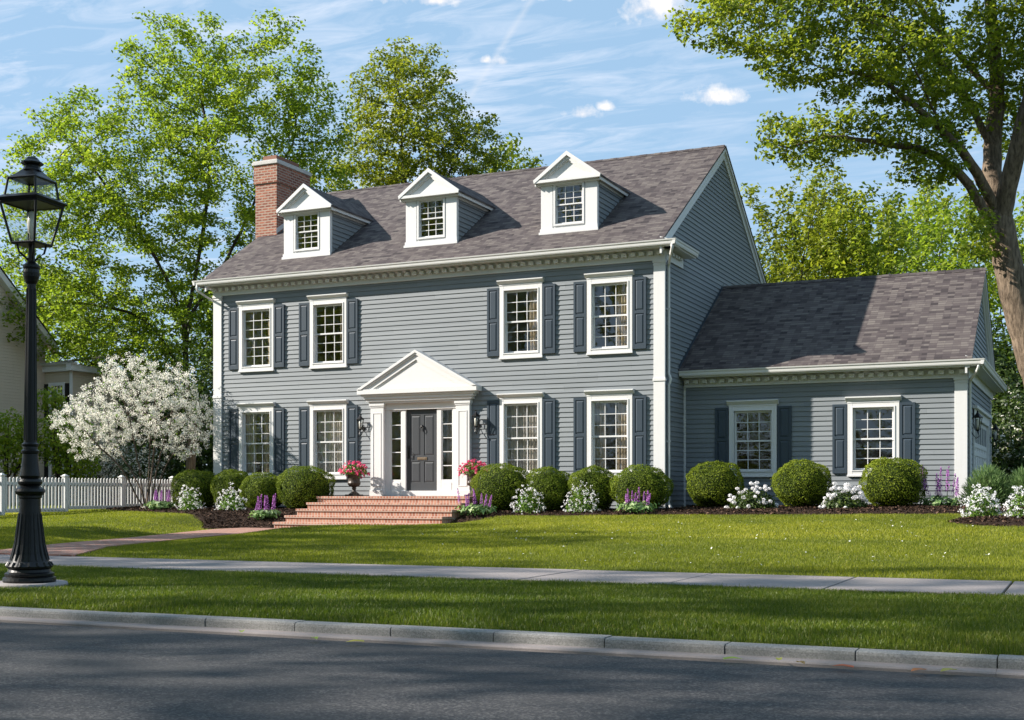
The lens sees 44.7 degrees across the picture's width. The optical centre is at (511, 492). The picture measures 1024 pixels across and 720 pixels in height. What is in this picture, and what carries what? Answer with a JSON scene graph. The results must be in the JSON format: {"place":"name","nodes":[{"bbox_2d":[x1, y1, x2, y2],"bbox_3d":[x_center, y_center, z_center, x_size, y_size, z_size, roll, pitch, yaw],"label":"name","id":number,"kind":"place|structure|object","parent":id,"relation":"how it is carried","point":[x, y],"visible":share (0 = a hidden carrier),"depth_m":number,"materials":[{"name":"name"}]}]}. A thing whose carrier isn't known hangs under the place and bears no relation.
{"place":"outdoors","nodes":[
{"label":"outdoors","id":0,"kind":"place"},
{"bbox_2d":[0,502,138,516],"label":"side grass","id":1,"kind":"structure","parent":0,"point":[88,510],"depth_m":33.98,"materials":[{"name":"green plant"}]},
{"bbox_2d":[0,528,275,556],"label":"path","id":2,"kind":"structure","parent":0,"point":[73,549],"depth_m":21.48,"materials":[{"name":"brick"}]},
{"bbox_2d":[0,622,1023,719],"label":"road","id":3,"kind":"structure","parent":0,"point":[53,672],"depth_m":6.35,"materials":[{"name":"grey asphalt"}]},
{"bbox_2d":[0,616,1023,678],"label":"gutter strip","id":4,"kind":"object","parent":3,"relation":"on","point":[908,668],"visible":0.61,"depth_m":7.97,"materials":[{"name":"concrete"}]},
{"bbox_2d":[833,664,853,666],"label":"fallen leaf","id":5,"kind":"object","parent":4,"relation":"on","point":[843,665],"visible":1,"depth_m":6.97,"materials":[{"name":"brown plant"}]},
{"bbox_2d":[940,668,956,671],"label":"fallen leaf","id":6,"kind":"object","parent":4,"relation":"on","point":[943,669],"visible":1,"depth_m":6.83,"materials":[{"name":"plant"}]},
{"bbox_2d":[0,509,1023,655],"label":"ground","id":7,"kind":"structure","parent":0,"point":[706,567],"depth_m":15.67,"materials":[{"name":"plant"}]},
{"bbox_2d":[0,407,44,504],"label":"garden shrub","id":8,"kind":"object","parent":7,"relation":"on","point":[8,447],"visible":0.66,"depth_m":41.66,"materials":[{"name":"green plant"}]},
{"bbox_2d":[0,156,67,588],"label":"street lamp","id":9,"kind":"object","parent":7,"relation":"on","point":[29,564],"visible":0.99,"depth_m":11.69,"materials":[{"name":"black metal"}]},
{"bbox_2d":[3,259,124,447],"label":"deciduous tree","id":10,"kind":"object","parent":7,"relation":"on","point":[8,271],"visible":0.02,"depth_m":62.41,"materials":[{"name":"green plant"}]},
{"bbox_2d":[37,387,102,504],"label":"garden shrub","id":11,"kind":"object","parent":7,"relation":"on","point":[57,453],"visible":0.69,"depth_m":41.73,"materials":[{"name":"green plant"}]},
{"bbox_2d":[0,266,176,502],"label":"neighbour house","id":12,"kind":"structure","parent":7,"relation":"on","point":[71,377],"depth_m":48.80,"materials":[{"name":"beige"}]},
{"bbox_2d":[48,382,64,417],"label":"window","id":13,"kind":"structure","parent":12,"relation":"in","point":[60,384],"depth_m":48.89,"materials":[{"name":"grey glass"}]},
{"bbox_2d":[48,445,64,486],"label":"window","id":14,"kind":"structure","parent":12,"relation":"in","point":[49,466],"depth_m":49.07,"materials":[{"name":"grey glass"}]},
{"bbox_2d":[0,473,176,514],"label":"picket fence","id":15,"kind":"object","parent":7,"relation":"on","point":[65,483],"visible":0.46,"depth_m":34.17,"materials":[{"name":"white wood"}]},
{"bbox_2d":[10,270,175,417],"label":"deciduous tree","id":16,"kind":"object","parent":7,"relation":"on","point":[65,356],"visible":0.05,"depth_m":70.09,"materials":[{"name":"green plant"}]},
{"bbox_2d":[53,435,166,503],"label":"shrub","id":17,"kind":"object","parent":7,"relation":"on","point":[113,473],"visible":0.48,"depth_m":43.66,"materials":[{"name":"green plant"}]},
{"bbox_2d":[45,341,212,501],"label":"dark shrub","id":18,"kind":"object","parent":7,"relation":"on","point":[174,464],"visible":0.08,"depth_m":51.37,"materials":[{"name":"green plant"}]},
{"bbox_2d":[118,320,212,474],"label":"slender tree","id":19,"kind":"object","parent":7,"relation":"on","point":[191,462],"visible":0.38,"depth_m":42.84,"materials":[{"name":"green plant"}]},
{"bbox_2d":[128,275,212,472],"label":"deciduous tree","id":20,"kind":"object","parent":7,"relation":"on","point":[173,338],"visible":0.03,"depth_m":65.30,"materials":[{"name":"green plant"}]},
{"bbox_2d":[0,7,358,469],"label":"maple tree","id":21,"kind":"object","parent":7,"relation":"on","point":[119,214],"visible":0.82,"depth_m":48.91,"materials":[{"name":"green plant"}]},
{"bbox_2d":[105,504,307,529],"bbox_3d":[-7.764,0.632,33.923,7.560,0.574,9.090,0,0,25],"label":"mulch bed","id":22,"kind":"object","parent":7,"relation":"on","point":[222,515],"visible":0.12,"depth_m":30.72,"materials":[{"name":"brown wood"}]},
{"bbox_2d":[46,352,213,508],"bbox_3d":[-10.370,-1.659,34.206,4.230,4.378,3.465,0,0,25],"label":"blossom tree","id":23,"kind":"object","parent":22,"relation":"on","point":[156,392],"visible":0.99,"depth_m":34.01,"materials":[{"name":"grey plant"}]},
{"bbox_2d":[143,489,175,509],"bbox_3d":[-9.428,0.203,33.508,0.970,0.606,0.803,0,0,25],"label":"purple salvia","id":24,"kind":"object","parent":22,"relation":"on","point":[156,504],"visible":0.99,"depth_m":33.39,"materials":[{"name":"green plant"}]},
{"bbox_2d":[174,485,205,509],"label":"white flower clump","id":25,"kind":"object","parent":22,"relation":"on","point":[191,506],"visible":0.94,"depth_m":32.48,"materials":[{"name":"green plant"}]},
{"bbox_2d":[170,469,217,507],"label":"boxwood bush","id":26,"kind":"object","parent":22,"relation":"on","point":[201,480],"visible":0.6,"depth_m":33.27,"materials":[{"name":"green plant"}]},
{"bbox_2d":[210,469,249,506],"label":"boxwood bush","id":27,"kind":"object","parent":22,"relation":"on","point":[236,477],"visible":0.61,"depth_m":32.83,"materials":[{"name":"green plant"}]},
{"bbox_2d":[214,482,246,510],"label":"white flower clump","id":28,"kind":"object","parent":22,"relation":"on","point":[231,503],"visible":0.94,"depth_m":31.71,"materials":[{"name":"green plant"}]},
{"bbox_2d":[239,472,283,508],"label":"boxwood bush","id":29,"kind":"object","parent":22,"relation":"on","point":[263,484],"visible":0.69,"depth_m":32.23,"materials":[{"name":"green plant"}]},
{"bbox_2d":[249,493,280,519],"bbox_3d":[-6.125,0.362,30.749,0.896,0.688,0.854,0,0,25],"label":"purple salvia","id":30,"kind":"object","parent":22,"relation":"on","point":[265,512],"visible":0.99,"depth_m":30.70,"materials":[{"name":"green plant"}]},
{"bbox_2d":[275,465,336,508],"bbox_3d":[-5.304,-0.102,32.002,1.622,1.274,1.531,0,0,25],"label":"boxwood bush","id":31,"kind":"object","parent":22,"relation":"on","point":[302,486],"visible":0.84,"depth_m":31.56,"materials":[{"name":"green plant"}]},
{"bbox_2d":[303,150,403,191],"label":"deciduous tree","id":32,"kind":"object","parent":7,"relation":"on","point":[335,184],"visible":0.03,"depth_m":65.24,"materials":[{"name":"green plant"}]},
{"bbox_2d":[273,496,489,527],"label":"brick steps","id":33,"kind":"structure","parent":7,"relation":"on","point":[372,510],"depth_m":29.70,"materials":[{"name":"red brick"}]},
{"bbox_2d":[338,460,369,495],"bbox_3d":[-4.073,-0.364,31.986,0.812,0.919,0.789,0,0,25],"label":"flower urn","id":34,"kind":"object","parent":33,"relation":"on","point":[353,473],"visible":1,"depth_m":31.83,"materials":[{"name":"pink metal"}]},
{"bbox_2d":[457,459,486,495],"bbox_3d":[-0.942,-0.371,30.544,0.813,0.931,0.813,0,0,25],"label":"flower urn","id":35,"kind":"object","parent":33,"relation":"on","point":[471,469],"visible":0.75,"depth_m":30.41,"materials":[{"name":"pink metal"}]},
{"bbox_2d":[326,36,515,191],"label":"elm tree","id":36,"kind":"object","parent":7,"relation":"on","point":[402,162],"visible":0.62,"depth_m":60.97,"materials":[{"name":"green plant"}]},
{"bbox_2d":[468,132,545,174],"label":"deciduous tree","id":37,"kind":"object","parent":7,"relation":"on","point":[536,160],"visible":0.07,"depth_m":65.67,"materials":[{"name":"green plant"}]},
{"bbox_2d":[0,562,1023,654],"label":"verge grass","id":38,"kind":"structure","parent":7,"relation":"on","point":[605,594],"depth_m":9.79,"materials":[{"name":"green plant"}]},
{"bbox_2d":[0,509,1023,541],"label":"lawn grass","id":39,"kind":"structure","parent":7,"relation":"on","point":[693,521],"depth_m":23.02,"materials":[{"name":"green plant"}]},
{"bbox_2d":[0,606,1023,669],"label":"kerb","id":40,"kind":"structure","parent":7,"relation":"on","point":[1001,661],"depth_m":8.08,"materials":[{"name":"concrete"}]},
{"bbox_2d":[52,311,1016,478],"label":"woods","id":41,"kind":"object","parent":7,"relation":"on","point":[993,345],"depth_m":86.48,"materials":[{"name":"green plant"}]},
{"bbox_2d":[192,145,1006,508],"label":"colonial house","id":42,"kind":"structure","parent":7,"relation":"on","point":[426,331],"depth_m":31.22,"materials":[{"name":"grey wood"}]},
{"bbox_2d":[236,298,275,372],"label":"window","id":43,"kind":"structure","parent":42,"relation":"in","point":[260,305],"depth_m":34.02,"materials":[{"name":"white glass"}]},
{"bbox_2d":[236,402,275,478],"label":"window","id":44,"kind":"structure","parent":42,"relation":"in","point":[247,443],"depth_m":34.09,"materials":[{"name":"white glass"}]},
{"bbox_2d":[307,293,348,368],"bbox_3d":[-4.840,-4.273,33.050,1.240,1.957,0.336,0,0,25],"label":"window","id":45,"kind":"structure","parent":42,"relation":"in","point":[337,299],"depth_m":33.05,"materials":[{"name":"white glass"}]},
{"bbox_2d":[307,399,348,479],"bbox_3d":[-4.845,-1.398,33.038,1.240,2.107,0.311,0,0,25],"label":"window","id":46,"kind":"structure","parent":42,"relation":"in","point":[329,453],"depth_m":33.14,"materials":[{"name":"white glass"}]},
{"bbox_2d":[407,409,436,490],"bbox_3d":[-2.304,-1.087,31.864,0.910,2.085,0.130,0,0,25],"label":"door","id":47,"kind":"structure","parent":42,"relation":"in","point":[421,423],"depth_m":31.88,"materials":[{"name":"paint"}]},
{"bbox_2d":[497,277,544,359],"bbox_3d":[0.249,-4.273,30.690,1.240,1.957,0.338,0,0,25],"label":"window","id":48,"kind":"structure","parent":42,"relation":"in","point":[533,286],"depth_m":30.69,"materials":[{"name":"white wood"}]},
{"bbox_2d":[497,392,544,475],"bbox_3d":[0.245,-1.398,30.681,1.240,2.107,0.319,0,0,25],"label":"window","id":49,"kind":"structure","parent":42,"relation":"in","point":[522,448],"depth_m":30.77,"materials":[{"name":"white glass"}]},
{"bbox_2d":[584,270,634,354],"bbox_3d":[2.354,-4.273,29.713,1.240,1.957,0.339,0,0,25],"label":"window","id":50,"kind":"structure","parent":42,"relation":"in","point":[623,280],"depth_m":29.71,"materials":[{"name":"white glass"}]},
{"bbox_2d":[584,389,634,475],"bbox_3d":[2.354,-1.398,29.713,1.240,2.107,0.338,0,0,25],"label":"window","id":51,"kind":"structure","parent":42,"relation":"in","point":[597,400],"depth_m":29.76,"materials":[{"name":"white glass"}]},
{"bbox_2d":[726,399,778,476],"bbox_3d":[5.745,-1.288,29.681,1.240,1.847,0.235,0,0,25],"label":"window","id":52,"kind":"structure","parent":42,"relation":"in","point":[764,405],"depth_m":29.66,"materials":[{"name":"white wood"}]},
{"bbox_2d":[845,395,901,476],"bbox_3d":[8.276,-1.288,28.507,1.240,1.847,0.235,0,0,25],"label":"window","id":53,"kind":"structure","parent":42,"relation":"in","point":[867,403],"depth_m":28.55,"materials":[{"name":"white wood"}]},
{"bbox_2d":[975,423,986,477],"bbox_3d":[11.686,-0.665,31.188,0.070,2.170,4.500,0,0,25],"label":"garage door","id":54,"kind":"structure","parent":42,"relation":"in","point":[980,442],"depth_m":31.61,"materials":[{"name":"paint"}]},
{"bbox_2d":[403,519,988,564],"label":"clover blossoms","id":55,"kind":"object","parent":7,"relation":"on","point":[729,526],"visible":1,"depth_m":18.25,"materials":[{"name":"white plant"}]},
{"bbox_2d":[451,503,1023,522],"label":"mulch bed","id":56,"kind":"object","parent":7,"relation":"on","point":[478,517],"visible":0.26,"depth_m":26.70,"materials":[{"name":"brown wood"}]},
{"bbox_2d":[453,488,496,515],"bbox_3d":[-0.817,0.226,28.931,1.064,0.666,0.844,0,0,40],"label":"purple salvia","id":57,"kind":"object","parent":56,"relation":"on","point":[474,508],"visible":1,"depth_m":28.83,"materials":[{"name":"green plant"}]},
{"bbox_2d":[470,462,529,510],"bbox_3d":[-0.237,-0.097,29.763,1.582,1.274,1.426,0,0,25],"label":"boxwood bush","id":58,"kind":"object","parent":56,"relation":"on","point":[502,485],"visible":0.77,"depth_m":29.29,"materials":[{"name":"green plant"}]},
{"bbox_2d":[509,485,544,513],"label":"white flower clump","id":59,"kind":"object","parent":56,"relation":"on","point":[530,505],"visible":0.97,"depth_m":28.71,"materials":[{"name":"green plant"}]},
{"bbox_2d":[522,466,572,509],"bbox_3d":[0.844,-0.060,29.273,1.254,1.189,1.155,0,0,25],"label":"boxwood bush","id":60,"kind":"object","parent":56,"relation":"on","point":[551,485],"visible":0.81,"depth_m":28.89,"materials":[{"name":"green plant"}]},
{"bbox_2d":[560,482,599,512],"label":"white flower clump","id":61,"kind":"object","parent":56,"relation":"on","point":[576,507],"visible":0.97,"depth_m":28.18,"materials":[{"name":"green plant"}]},
{"bbox_2d":[567,465,616,509],"bbox_3d":[1.862,-0.065,28.828,1.245,1.173,1.151,0,0,25],"label":"boxwood bush","id":62,"kind":"object","parent":56,"relation":"on","point":[598,479],"visible":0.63,"depth_m":28.47,"materials":[{"name":"green plant"}]},
{"bbox_2d":[616,487,659,513],"bbox_3d":[2.765,0.179,27.579,0.996,0.610,0.807,0,0,25],"label":"purple salvia","id":63,"kind":"object","parent":56,"relation":"on","point":[635,506],"visible":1,"depth_m":27.47,"materials":[{"name":"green plant"}]},
{"bbox_2d":[608,463,673,508],"bbox_3d":[2.943,-0.080,28.295,1.517,1.175,1.345,0,0,25],"label":"boxwood bush","id":64,"kind":"object","parent":56,"relation":"on","point":[653,482],"visible":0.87,"depth_m":27.88,"materials":[{"name":"green plant"}]},
{"bbox_2d":[685,460,744,506],"bbox_3d":[4.735,-0.151,28.906,1.393,1.212,1.324,0,0,25],"label":"boxwood bush","id":65,"kind":"object","parent":56,"relation":"on","point":[714,485],"visible":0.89,"depth_m":28.51,"materials":[{"name":"green plant"}]},
{"bbox_2d":[724,481,778,509],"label":"snowball flowers","id":66,"kind":"object","parent":56,"relation":"on","point":[752,500],"visible":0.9,"depth_m":27.40,"materials":[{"name":"white plant"}]},
{"bbox_2d":[770,457,833,506],"bbox_3d":[6.507,-0.176,27.955,1.422,1.231,1.312,0,0,25],"label":"boxwood bush","id":67,"kind":"object","parent":56,"relation":"on","point":[803,484],"visible":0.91,"depth_m":27.56,"materials":[{"name":"green plant"}]},
{"bbox_2d":[818,482,867,508],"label":"snowball flowers","id":68,"kind":"object","parent":56,"relation":"on","point":[844,498],"visible":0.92,"depth_m":26.49,"materials":[{"name":"white plant"}]},
{"bbox_2d":[859,457,928,506],"bbox_3d":[8.239,-0.184,26.939,1.473,1.203,1.446,0,0,25],"label":"boxwood bush","id":69,"kind":"object","parent":56,"relation":"on","point":[890,482],"visible":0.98,"depth_m":26.53,"materials":[{"name":"green plant"}]},
{"bbox_2d":[916,466,966,505],"bbox_3d":[9.201,-0.097,26.474,0.931,0.945,1.200,0,0,-19],"label":"purple foxglove","id":70,"kind":"object","parent":56,"relation":"on","point":[937,500],"visible":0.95,"depth_m":26.44,"materials":[{"name":"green plant"}]},
{"bbox_2d":[959,462,1011,505],"bbox_3d":[10.041,-0.158,26.274,1.207,1.029,1.244,0,0,25],"label":"dwarf pine","id":71,"kind":"object","parent":56,"relation":"on","point":[997,482],"visible":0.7,"depth_m":26.05,"materials":[{"name":"green plant"}]},
{"bbox_2d":[1003,465,1023,504],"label":"dwarf pine","id":72,"kind":"object","parent":56,"relation":"on","point":[1018,479],"visible":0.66,"depth_m":25.81,"materials":[{"name":"green plant"}]},
{"bbox_2d":[755,240,805,281],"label":"deciduous tree","id":73,"kind":"object","parent":7,"relation":"on","point":[762,256],"visible":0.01,"depth_m":67.71,"materials":[{"name":"green plant"}]},
{"bbox_2d":[740,162,876,282],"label":"deciduous tree","id":74,"kind":"object","parent":7,"relation":"on","point":[814,260],"visible":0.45,"depth_m":57.20,"materials":[{"name":"green plant"}]},
{"bbox_2d":[764,190,857,281],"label":"deciduous tree","id":75,"kind":"object","parent":7,"relation":"on","point":[799,229],"visible":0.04,"depth_m":63.48,"materials":[{"name":"green plant"}]},
{"bbox_2d":[661,0,1023,384],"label":"oak tree","id":76,"kind":"object","parent":7,"relation":"on","point":[993,196],"visible":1,"depth_m":34.43,"materials":[{"name":"green plant"}]},
{"bbox_2d":[809,180,923,279],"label":"deciduous tree","id":77,"kind":"object","parent":7,"relation":"on","point":[862,243],"visible":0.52,"depth_m":54.90,"materials":[{"name":"green plant"}]},
{"bbox_2d":[824,194,977,277],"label":"deciduous tree","id":78,"kind":"object","parent":7,"relation":"on","point":[946,210],"visible":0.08,"depth_m":58.14,"materials":[{"name":"green plant"}]},
{"bbox_2d":[858,173,982,276],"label":"deciduous tree","id":79,"kind":"object","parent":7,"relation":"on","point":[898,195],"visible":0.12,"depth_m":65.64,"materials":[{"name":"green plant"}]},
{"bbox_2d":[893,191,1023,422],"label":"deciduous tree","id":80,"kind":"object","parent":7,"relation":"on","point":[947,238],"visible":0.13,"depth_m":51.19,"materials":[{"name":"green plant"}]},
{"bbox_2d":[948,514,1023,526],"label":"mulch bed","id":81,"kind":"object","parent":7,"relation":"on","point":[1007,524],"visible":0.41,"depth_m":20.71,"materials":[{"name":"brown wood"}]},
{"bbox_2d":[958,482,1005,516],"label":"white flower clump","id":82,"kind":"object","parent":81,"relation":"on","point":[971,509],"visible":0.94,"depth_m":22.35,"materials":[{"name":"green plant"}]},
{"bbox_2d":[1002,485,1023,517],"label":"white flower clump","id":83,"kind":"object","parent":81,"relation":"on","point":[1016,509],"visible":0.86,"depth_m":21.39,"materials":[{"name":"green plant"}]},
{"bbox_2d":[972,223,1023,425],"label":"deciduous tree","id":84,"kind":"object","parent":7,"relation":"on","point":[1000,307],"visible":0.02,"depth_m":59.71,"materials":[{"name":"green plant"}]},
{"bbox_2d":[991,305,1016,460],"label":"dark shrub","id":85,"kind":"object","parent":7,"relation":"on","point":[999,336],"depth_m":59.44,"materials":[{"name":"green plant"}]},
{"bbox_2d":[991,377,1023,480],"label":"flowering hedge","id":86,"kind":"object","parent":7,"relation":"on","point":[1010,455],"visible":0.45,"depth_m":38.62,"materials":[{"name":"green plant"}]},
{"bbox_2d":[991,322,1023,462],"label":"dark shrub","id":87,"kind":"object","parent":7,"relation":"on","point":[1010,370],"visible":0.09,"depth_m":45.95,"materials":[{"name":"green plant"}]},
{"bbox_2d":[0,554,1023,596],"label":"sidewalk","id":88,"kind":"structure","parent":0,"point":[870,584],"depth_m":13.04,"materials":[{"name":"concrete"}]},
{"bbox_2d":[0,0,1023,464],"label":"sky","id":89,"kind":"structure","parent":0,"point":[591,80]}
]}

